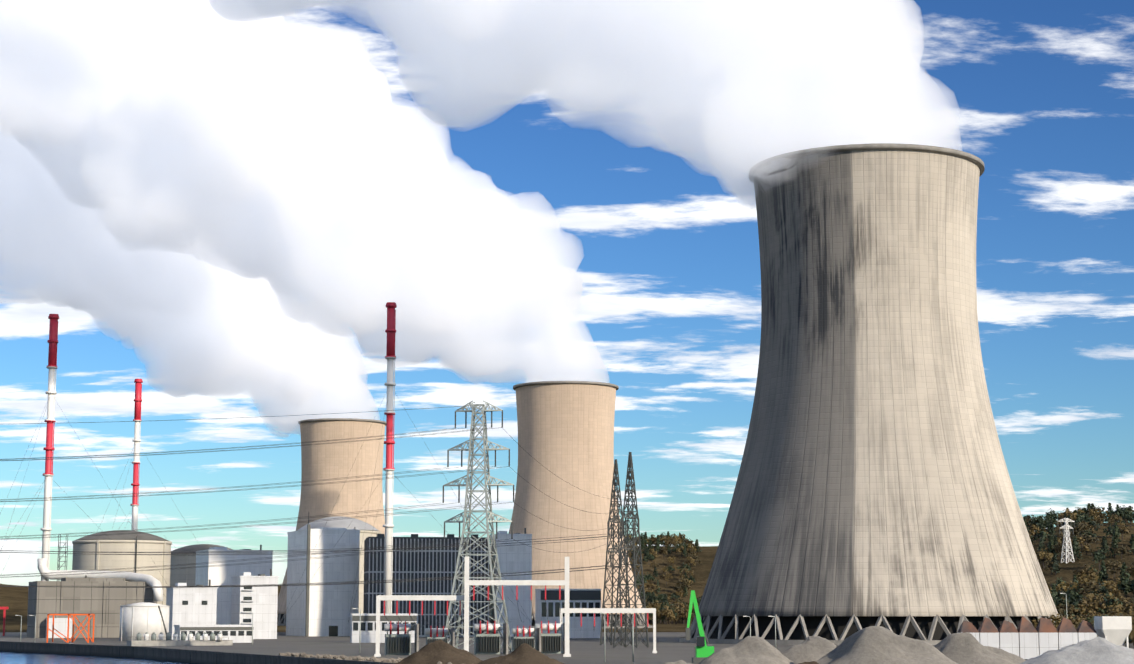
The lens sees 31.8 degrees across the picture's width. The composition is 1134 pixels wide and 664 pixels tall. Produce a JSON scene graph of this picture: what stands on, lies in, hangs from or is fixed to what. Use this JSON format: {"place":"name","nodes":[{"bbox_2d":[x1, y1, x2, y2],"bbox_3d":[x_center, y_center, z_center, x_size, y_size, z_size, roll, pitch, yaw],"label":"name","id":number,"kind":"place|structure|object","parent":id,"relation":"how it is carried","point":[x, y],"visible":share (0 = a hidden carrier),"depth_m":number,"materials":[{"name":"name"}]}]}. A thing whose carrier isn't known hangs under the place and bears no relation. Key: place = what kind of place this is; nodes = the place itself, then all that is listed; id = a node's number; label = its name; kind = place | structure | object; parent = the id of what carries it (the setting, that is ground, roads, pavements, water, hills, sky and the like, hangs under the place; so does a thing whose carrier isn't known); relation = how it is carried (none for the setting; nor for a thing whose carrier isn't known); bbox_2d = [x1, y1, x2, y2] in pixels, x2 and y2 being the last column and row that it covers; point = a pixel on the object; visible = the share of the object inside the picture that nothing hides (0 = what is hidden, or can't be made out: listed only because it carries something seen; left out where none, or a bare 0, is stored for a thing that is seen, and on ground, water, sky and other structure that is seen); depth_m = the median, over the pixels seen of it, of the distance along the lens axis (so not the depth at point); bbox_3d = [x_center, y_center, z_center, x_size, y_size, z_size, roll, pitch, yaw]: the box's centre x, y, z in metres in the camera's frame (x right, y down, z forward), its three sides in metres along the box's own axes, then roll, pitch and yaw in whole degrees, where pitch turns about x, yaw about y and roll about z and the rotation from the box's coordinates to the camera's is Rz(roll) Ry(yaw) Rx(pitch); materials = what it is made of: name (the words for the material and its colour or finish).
{"place":"outdoors","nodes":[
{"label":"outdoors","id":0,"kind":"place"},
{"bbox_2d":[27,578,156,637],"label":"concrete building","id":1,"kind":"structure","parent":0,"point":[76,596],"depth_m":813.48,"materials":[{"name":"beige concrete"}]},
{"bbox_2d":[37,558,162,600],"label":"pipe","id":2,"kind":"object","parent":1,"relation":"on","point":[149,580],"visible":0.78,"depth_m":835.12,"materials":[{"name":"white metal"}]},
{"bbox_2d":[0,644,309,663],"bbox_3d":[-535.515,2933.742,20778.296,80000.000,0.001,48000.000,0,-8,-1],"label":"water","id":3,"kind":"structure","parent":0,"point":[7,657],"depth_m":569.91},
{"bbox_2d":[166,580,217,639],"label":"control building","id":4,"kind":"structure","parent":0,"point":[193,606],"depth_m":754.22,"materials":[{"name":"white concrete"}]},
{"bbox_2d":[174,625,253,642],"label":"pump house","id":5,"kind":"structure","parent":0,"point":[239,633],"depth_m":676.82,"materials":[{"name":"white concrete"}]},
{"bbox_2d":[350,613,417,642],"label":"building","id":6,"kind":"structure","parent":0,"point":[368,627],"depth_m":677.02,"materials":[{"name":"white concrete"}]},
{"bbox_2d":[363,534,489,636],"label":"turbine hall","id":7,"kind":"structure","parent":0,"point":[427,564],"depth_m":852.57,"materials":[{"name":"metal"}]},
{"bbox_2d":[0,632,1133,663],"bbox_3d":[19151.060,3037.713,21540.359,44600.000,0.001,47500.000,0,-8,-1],"label":"ground","id":8,"kind":"structure","parent":0,"point":[670,647],"depth_m":586.84,"materials":[{"name":"concrete"}]},
{"bbox_2d":[0,607,8,635],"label":"red portal crane","id":9,"kind":"object","parent":8,"relation":"on","point":[4,613],"visible":1,"depth_m":875.73,"materials":[{"name":"paint"}]},
{"bbox_2d":[41,314,58,580],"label":"vent stack","id":10,"kind":"object","parent":8,"relation":"on","point":[52,366],"visible":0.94,"depth_m":847.01,"materials":[{"name":"metal"}]},
{"bbox_2d":[46,614,94,642],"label":"steel frame","id":11,"kind":"object","parent":8,"relation":"on","point":[73,633],"visible":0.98,"depth_m":679.96,"materials":[{"name":"orange paint"}]},
{"bbox_2d":[57,530,171,604],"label":"reactor","id":12,"kind":"object","parent":8,"relation":"on","point":[86,556],"visible":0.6,"depth_m":855.15,"materials":[{"name":"concrete"}]},
{"bbox_2d":[119,602,169,640],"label":"storage tank","id":13,"kind":"object","parent":8,"relation":"on","point":[142,618],"visible":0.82,"depth_m":712.75,"materials":[{"name":"white metal"}]},
{"bbox_2d":[126,632,232,645],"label":"intake pumps","id":14,"kind":"object","parent":8,"relation":"on","point":[168,641],"visible":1,"depth_m":619.15,"materials":[{"name":"white metal"}]},
{"bbox_2d":[0,641,393,663],"bbox_3d":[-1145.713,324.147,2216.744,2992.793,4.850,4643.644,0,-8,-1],"label":"quay wall","id":15,"kind":"structure","parent":8,"relation":"on","point":[197,656],"depth_m":556.94,"materials":[{"name":"concrete"}]},
{"bbox_2d":[195,545,272,624],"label":"building","id":16,"kind":"structure","parent":8,"relation":"on","point":[218,574],"depth_m":915.65,"materials":[{"name":"clear concrete"}]},
{"bbox_2d":[231,569,278,638],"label":"white annex","id":17,"kind":"object","parent":8,"relation":"on","point":[260,604],"visible":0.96,"depth_m":774.01,"materials":[{"name":"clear concrete"}]},
{"bbox_2d":[286,513,359,635],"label":"industrial building","id":18,"kind":"structure","parent":8,"relation":"on","point":[320,610],"depth_m":864.54,"materials":[{"name":"concrete"}]},
{"bbox_2d":[277,418,385,625],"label":"cooling tower","id":19,"kind":"structure","parent":8,"relation":"on","point":[326,461],"depth_m":1558.32,"materials":[{"name":"concrete"}]},
{"bbox_2d":[297,516,380,612],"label":"reactor","id":20,"kind":"object","parent":8,"relation":"on","point":[344,522],"visible":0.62,"depth_m":979.30,"materials":[{"name":"concrete"}]},
{"bbox_2d":[279,652,451,663],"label":"riprap rocks","id":21,"kind":"object","parent":8,"relation":"on","point":[357,658],"visible":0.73,"depth_m":431.07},
{"bbox_2d":[383,302,396,612],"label":"vent stack","id":22,"kind":"object","parent":8,"relation":"on","point":[390,331],"visible":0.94,"depth_m":813.94,"materials":[{"name":"metal"}]},
{"bbox_2d":[384,621,418,654],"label":"transformer","id":23,"kind":"object","parent":8,"relation":"on","point":[397,644],"visible":0.96,"depth_m":482.88,"materials":[{"name":"grey metal"}]},
{"bbox_2d":[374,595,473,656],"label":"gantry","id":24,"kind":"object","parent":8,"relation":"on","point":[447,598],"visible":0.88,"depth_m":467.87,"materials":[{"name":"white metal"}]},
{"bbox_2d":[394,639,481,663],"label":"earth pile","id":25,"kind":"object","parent":8,"relation":"on","point":[437,651],"visible":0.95,"depth_m":382.51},
{"bbox_2d":[425,626,454,646],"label":"transformer","id":26,"kind":"object","parent":8,"relation":"on","point":[437,631],"visible":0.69,"depth_m":488.26,"materials":[{"name":"grey metal"}]},
{"bbox_2d":[443,401,513,652],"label":"pylon","id":27,"kind":"object","parent":8,"relation":"on","point":[473,407],"visible":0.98,"depth_m":519.99,"materials":[{"name":"metal"}]},
{"bbox_2d":[474,621,507,653],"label":"transformer","id":28,"kind":"object","parent":8,"relation":"on","point":[487,643],"visible":1,"depth_m":491.38,"materials":[{"name":"grey metal"}]},
{"bbox_2d":[490,528,531,636],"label":"industrial building","id":29,"kind":"structure","parent":8,"relation":"on","point":[516,557],"depth_m":852.99,"materials":[{"name":"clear metal"}]},
{"bbox_2d":[464,557,570,656],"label":"gantry","id":30,"kind":"object","parent":8,"relation":"on","point":[468,582],"visible":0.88,"depth_m":466.79,"materials":[{"name":"white metal"}]},
{"bbox_2d":[477,643,563,663],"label":"earth pile","id":31,"kind":"object","parent":8,"relation":"on","point":[524,653],"visible":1,"depth_m":363.54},
{"bbox_2d":[512,626,540,651],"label":"transformer","id":32,"kind":"object","parent":8,"relation":"on","point":[517,641],"visible":0.78,"depth_m":496.42,"materials":[{"name":"grey metal"}]},
{"bbox_2d":[15,593,1066,661],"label":"lamp posts","id":33,"kind":"object","parent":8,"relation":"on","point":[595,612],"visible":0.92,"depth_m":504.58,"materials":[{"name":"metal"}]},
{"bbox_2d":[535,621,564,653],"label":"transformer","id":34,"kind":"object","parent":8,"relation":"on","point":[550,643],"visible":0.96,"depth_m":499.83,"materials":[{"name":"grey metal"}]},
{"bbox_2d":[535,589,600,637],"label":"building","id":35,"kind":"structure","parent":8,"relation":"on","point":[578,598],"depth_m":796.97,"materials":[{"name":"grey concrete"}]},
{"bbox_2d":[489,381,652,627],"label":"cooling tower","id":36,"kind":"structure","parent":8,"relation":"on","point":[566,431],"depth_m":1302.78,"materials":[{"name":"concrete"}]},
{"bbox_2d":[560,608,656,652],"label":"gantry","id":37,"kind":"object","parent":8,"relation":"on","point":[613,610],"visible":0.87,"depth_m":506.34,"materials":[{"name":"white metal"}]},
{"bbox_2d":[600,459,631,645],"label":"pylon","id":38,"kind":"object","parent":8,"relation":"on","point":[615,484],"visible":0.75,"depth_m":627.78,"materials":[{"name":"grey metal"}]},
{"bbox_2d":[0,393,1133,621],"bbox_3d":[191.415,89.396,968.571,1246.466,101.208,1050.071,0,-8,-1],"label":"power lines","id":39,"kind":"object","parent":38,"relation":"attached to","point":[430,547],"visible":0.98,"depth_m":518.78,"materials":[{"name":"grey"}]},
{"bbox_2d":[613,452,648,647],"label":"pylon","id":40,"kind":"object","parent":8,"relation":"on","point":[633,517],"visible":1,"depth_m":587.93,"materials":[{"name":"grey metal"}]},
{"bbox_2d":[656,605,674,623],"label":"tree","id":41,"kind":"object","parent":8,"relation":"on","point":[669,612],"visible":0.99,"depth_m":1677.05,"materials":[{"name":"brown plant"}]},
{"bbox_2d":[686,590,713,662],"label":"material handler","id":42,"kind":"object","parent":8,"relation":"on","point":[703,650],"visible":0.9,"depth_m":405.98,"materials":[{"name":"green paint"}]},
{"bbox_2d":[699,636,793,663],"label":"gravel pile","id":43,"kind":"object","parent":8,"relation":"on","point":[752,650],"visible":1,"depth_m":315.41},
{"bbox_2d":[781,636,835,663],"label":"gravel pile","id":44,"kind":"object","parent":8,"relation":"on","point":[811,648],"visible":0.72,"depth_m":334.75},
{"bbox_2d":[679,143,1059,644],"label":"cooling tower","id":45,"kind":"structure","parent":8,"relation":"on","point":[873,486],"depth_m":666.13,"materials":[{"name":"grey concrete"}]},
{"bbox_2d":[815,626,957,663],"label":"gravel pile","id":46,"kind":"object","parent":8,"relation":"on","point":[875,645],"visible":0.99,"depth_m":301.84,"materials":[{"name":"gravel"}]},
{"bbox_2d":[934,632,1025,663],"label":"gravel pile","id":47,"kind":"object","parent":8,"relation":"on","point":[964,648],"visible":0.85,"depth_m":331.40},
{"bbox_2d":[957,616,1131,659],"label":"hopper wagons","id":48,"kind":"object","parent":8,"relation":"on","point":[1026,640],"visible":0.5,"depth_m":407.55,"materials":[{"name":"white metal"}]},
{"bbox_2d":[1036,614,1070,627],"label":"tree","id":49,"kind":"object","parent":8,"relation":"on","point":[1057,620],"visible":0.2,"depth_m":639.64,"materials":[{"name":"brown plant"}]},
{"bbox_2d":[1020,636,1133,663],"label":"stone pile","id":50,"kind":"object","parent":8,"relation":"on","point":[1098,650],"visible":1,"depth_m":286.00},
{"bbox_2d":[0,523,1133,631],"bbox_3d":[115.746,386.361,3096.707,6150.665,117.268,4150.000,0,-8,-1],"label":"hills","id":51,"kind":"structure","parent":0,"point":[14,600],"depth_m":1905.16,"materials":[{"name":"plant"}]},
{"bbox_2d":[130,379,142,530],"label":"vent stack","id":52,"kind":"object","parent":51,"relation":"on","point":[136,440],"visible":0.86,"depth_m":1085.96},
{"bbox_2d":[170,544,232,586],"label":"reactor","id":53,"kind":"object","parent":51,"relation":"on","point":[186,556],"visible":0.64,"depth_m":1030.52,"materials":[{"name":"concrete"}]},
{"bbox_2d":[644,580,659,588],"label":"tree","id":54,"kind":"object","parent":51,"relation":"on","point":[648,584],"visible":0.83,"depth_m":2088.64,"materials":[{"name":"brown plant"}]},
{"bbox_2d":[659,571,672,584],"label":"tree","id":55,"kind":"object","parent":51,"relation":"on","point":[665,577],"visible":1,"depth_m":2146.97,"materials":[{"name":"brown plant"}]},
{"bbox_2d":[673,577,691,589],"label":"tree","id":56,"kind":"object","parent":51,"relation":"on","point":[679,582],"visible":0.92,"depth_m":2094.32,"materials":[{"name":"brown plant"}]},
{"bbox_2d":[679,567,694,577],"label":"tree","id":57,"kind":"object","parent":51,"relation":"on","point":[688,572],"visible":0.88,"depth_m":2171.89,"materials":[{"name":"brown plant"}]},
{"bbox_2d":[1028,524,1042,542],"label":"tree","id":58,"kind":"object","parent":51,"relation":"on","point":[1031,531],"visible":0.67,"depth_m":1649.70,"materials":[{"name":"brown plant"}]},
{"bbox_2d":[1030,527,1049,543],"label":"tree","id":59,"kind":"object","parent":51,"relation":"on","point":[1043,534],"visible":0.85,"depth_m":1608.72,"materials":[{"name":"green plant"}]},
{"bbox_2d":[1035,518,1049,529],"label":"tree","id":60,"kind":"object","parent":51,"relation":"on","point":[1045,525],"visible":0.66,"depth_m":1675.51,"materials":[{"name":"green plant"}]},
{"bbox_2d":[1037,548,1052,566],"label":"tree","id":61,"kind":"object","parent":51,"relation":"on","point":[1039,555],"visible":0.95,"depth_m":1476.57,"materials":[{"name":"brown plant"}]},
{"bbox_2d":[1047,520,1055,539],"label":"tree","id":62,"kind":"object","parent":51,"relation":"on","point":[1051,530],"visible":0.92,"depth_m":1648.19,"materials":[{"name":"green plant"}]},
{"bbox_2d":[1045,508,1057,521],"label":"tree","id":63,"kind":"object","parent":51,"relation":"on","point":[1051,515],"visible":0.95,"depth_m":1815.60,"materials":[{"name":"green plant"}]},
{"bbox_2d":[1046,537,1057,555],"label":"tree","id":64,"kind":"object","parent":51,"relation":"on","point":[1051,546],"visible":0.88,"depth_m":1534.41,"materials":[{"name":"green plant"}]},
{"bbox_2d":[1050,552,1059,574],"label":"tree","id":65,"kind":"object","parent":51,"relation":"on","point":[1056,569],"visible":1,"depth_m":1434.49,"materials":[{"name":"green plant"}]},
{"bbox_2d":[1052,593,1068,608],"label":"tree","id":66,"kind":"object","parent":51,"relation":"on","point":[1059,601],"visible":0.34,"depth_m":1173.06,"materials":[{"name":"green plant"}]},
{"bbox_2d":[1056,602,1074,616],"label":"tree","id":67,"kind":"object","parent":51,"relation":"on","point":[1061,611],"visible":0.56,"depth_m":1092.08,"materials":[{"name":"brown plant"}]},
{"bbox_2d":[1057,518,1074,562],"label":"pylon","id":68,"kind":"object","parent":51,"relation":"on","point":[1067,533],"visible":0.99,"depth_m":1494.34,"materials":[{"name":"white metal"}]},
{"bbox_2d":[1056,581,1077,598],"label":"tree","id":69,"kind":"object","parent":51,"relation":"on","point":[1059,586],"visible":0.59,"depth_m":1274.76,"materials":[{"name":"brown plant"}]},
{"bbox_2d":[1061,584,1082,602],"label":"tree","id":70,"kind":"object","parent":51,"relation":"on","point":[1073,593],"visible":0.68,"depth_m":1220.15,"materials":[{"name":"green plant"}]},
{"bbox_2d":[1063,595,1080,614],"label":"tree","id":71,"kind":"object","parent":51,"relation":"on","point":[1074,601],"visible":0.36,"depth_m":1142.26,"materials":[{"name":"green plant"}]},
{"bbox_2d":[1068,537,1081,560],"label":"tree","id":72,"kind":"object","parent":51,"relation":"on","point":[1075,544],"visible":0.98,"depth_m":1497.30,"materials":[{"name":"green plant"}]},
{"bbox_2d":[1061,534,1088,552],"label":"tree","id":73,"kind":"object","parent":51,"relation":"on","point":[1086,547],"visible":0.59,"depth_m":1508.83,"materials":[{"name":"brown plant"}]},
{"bbox_2d":[1072,520,1088,533],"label":"tree","id":74,"kind":"object","parent":51,"relation":"on","point":[1079,525],"visible":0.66,"depth_m":1601.64,"materials":[{"name":"green plant"}]},
{"bbox_2d":[1068,601,1096,616],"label":"tree","id":75,"kind":"object","parent":51,"relation":"on","point":[1081,611],"visible":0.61,"depth_m":1100.57,"materials":[{"name":"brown plant"}]},
{"bbox_2d":[1070,530,1098,548],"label":"tree","id":76,"kind":"object","parent":51,"relation":"on","point":[1089,540],"visible":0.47,"depth_m":1545.38,"materials":[{"name":"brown plant"}]},
{"bbox_2d":[1072,564,1096,584],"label":"tree","id":77,"kind":"object","parent":51,"relation":"on","point":[1090,571],"visible":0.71,"depth_m":1360.47,"materials":[{"name":"brown plant"}]},
{"bbox_2d":[1072,579,1100,594],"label":"tree","id":78,"kind":"object","parent":51,"relation":"on","point":[1086,588],"visible":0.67,"depth_m":1268.99,"materials":[{"name":"brown plant"}]},
{"bbox_2d":[1078,574,1099,590],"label":"tree","id":79,"kind":"object","parent":51,"relation":"on","point":[1082,579],"visible":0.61,"depth_m":1318.24,"materials":[{"name":"brown plant"}]},
{"bbox_2d":[1078,593,1105,615],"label":"tree","id":80,"kind":"object","parent":51,"relation":"on","point":[1099,602],"visible":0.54,"depth_m":1143.52,"materials":[{"name":"brown plant"}]},
{"bbox_2d":[1082,589,1103,602],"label":"tree","id":81,"kind":"object","parent":51,"relation":"on","point":[1089,596],"visible":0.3,"depth_m":1206.94,"materials":[{"name":"brown plant"}]},
{"bbox_2d":[1086,516,1102,530],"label":"tree","id":82,"kind":"object","parent":51,"relation":"on","point":[1093,523],"visible":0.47,"depth_m":1625.17,"materials":[{"name":"green plant"}]},
{"bbox_2d":[1087,505,1104,517],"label":"tree","id":83,"kind":"object","parent":51,"relation":"on","point":[1100,514],"visible":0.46,"depth_m":1798.98,"materials":[{"name":"green plant"}]},
{"bbox_2d":[1092,547,1105,569],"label":"tree","id":84,"kind":"object","parent":51,"relation":"on","point":[1098,556],"visible":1,"depth_m":1441.16,"materials":[{"name":"green plant"}]},
{"bbox_2d":[1089,582,1113,596],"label":"tree","id":85,"kind":"object","parent":51,"relation":"on","point":[1104,590],"visible":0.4,"depth_m":1244.91,"materials":[{"name":"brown plant"}]},
{"bbox_2d":[1097,561,1108,585],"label":"tree","id":86,"kind":"object","parent":51,"relation":"on","point":[1103,568],"visible":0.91,"depth_m":1361.61,"materials":[{"name":"green plant"}]},
{"bbox_2d":[1101,537,1108,553],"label":"tree","id":87,"kind":"object","parent":51,"relation":"on","point":[1105,547],"visible":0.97,"depth_m":1525.33,"materials":[{"name":"green plant"}]},
{"bbox_2d":[1095,593,1123,613],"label":"tree","id":88,"kind":"object","parent":51,"relation":"on","point":[1109,603],"visible":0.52,"depth_m":1149.52,"materials":[{"name":"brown plant"}]},
{"bbox_2d":[1094,588,1129,602],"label":"tree","id":89,"kind":"object","parent":51,"relation":"on","point":[1110,593],"visible":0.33,"depth_m":1186.35,"materials":[{"name":"brown plant"}]},
{"bbox_2d":[1105,558,1121,577],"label":"tree","id":90,"kind":"object","parent":51,"relation":"on","point":[1112,569],"visible":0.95,"depth_m":1399.14,"materials":[{"name":"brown plant"}]},
{"bbox_2d":[1107,534,1120,557],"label":"tree","id":91,"kind":"object","parent":51,"relation":"on","point":[1114,542],"visible":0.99,"depth_m":1506.48,"materials":[{"name":"green plant"}]},
{"bbox_2d":[1107,514,1122,524],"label":"tree","id":92,"kind":"object","parent":51,"relation":"on","point":[1116,517],"visible":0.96,"depth_m":1688.35,"materials":[{"name":"green plant"}]},
{"bbox_2d":[1110,522,1121,543],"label":"tree","id":93,"kind":"object","parent":51,"relation":"on","point":[1116,531],"visible":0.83,"depth_m":1577.19,"materials":[{"name":"green plant"}]},
{"bbox_2d":[1110,506,1126,521],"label":"tree","id":94,"kind":"object","parent":51,"relation":"on","point":[1118,512],"visible":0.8,"depth_m":1733.06,"materials":[{"name":"green plant"}]},
{"bbox_2d":[1114,544,1126,558],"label":"tree","id":95,"kind":"object","parent":51,"relation":"on","point":[1123,551],"visible":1,"depth_m":1496.47,"materials":[{"name":"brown plant"}]},
{"bbox_2d":[1108,600,1133,615],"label":"tree","id":96,"kind":"object","parent":51,"relation":"on","point":[1114,609],"visible":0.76,"depth_m":1094.94,"materials":[{"name":"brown plant"}]},
{"bbox_2d":[1112,522,1129,538],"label":"tree","id":97,"kind":"object","parent":51,"relation":"on","point":[1125,530],"visible":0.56,"depth_m":1612.34,"materials":[{"name":"green plant"}]},
{"bbox_2d":[1118,562,1130,583],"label":"tree","id":98,"kind":"object","parent":51,"relation":"on","point":[1123,573],"visible":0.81,"depth_m":1350.28,"materials":[{"name":"green plant"}]},
{"bbox_2d":[1117,577,1133,597],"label":"tree","id":99,"kind":"object","parent":51,"relation":"on","point":[1122,584],"visible":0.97,"depth_m":1280.96,"materials":[{"name":"green plant"}]},
{"bbox_2d":[1122,511,1133,526],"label":"tree","id":100,"kind":"object","parent":51,"relation":"on","point":[1129,516],"visible":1,"depth_m":1707.38,"materials":[{"name":"green plant"}]},
{"bbox_2d":[1127,534,1133,554],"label":"tree","id":101,"kind":"object","parent":51,"relation":"on","point":[1131,541],"visible":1,"depth_m":1518.25,"materials":[{"name":"green plant"}]},
{"bbox_2d":[0,0,1133,585],"label":"sky","id":102,"kind":"structure","parent":0,"point":[220,206],"materials":[{"name":"blue"}]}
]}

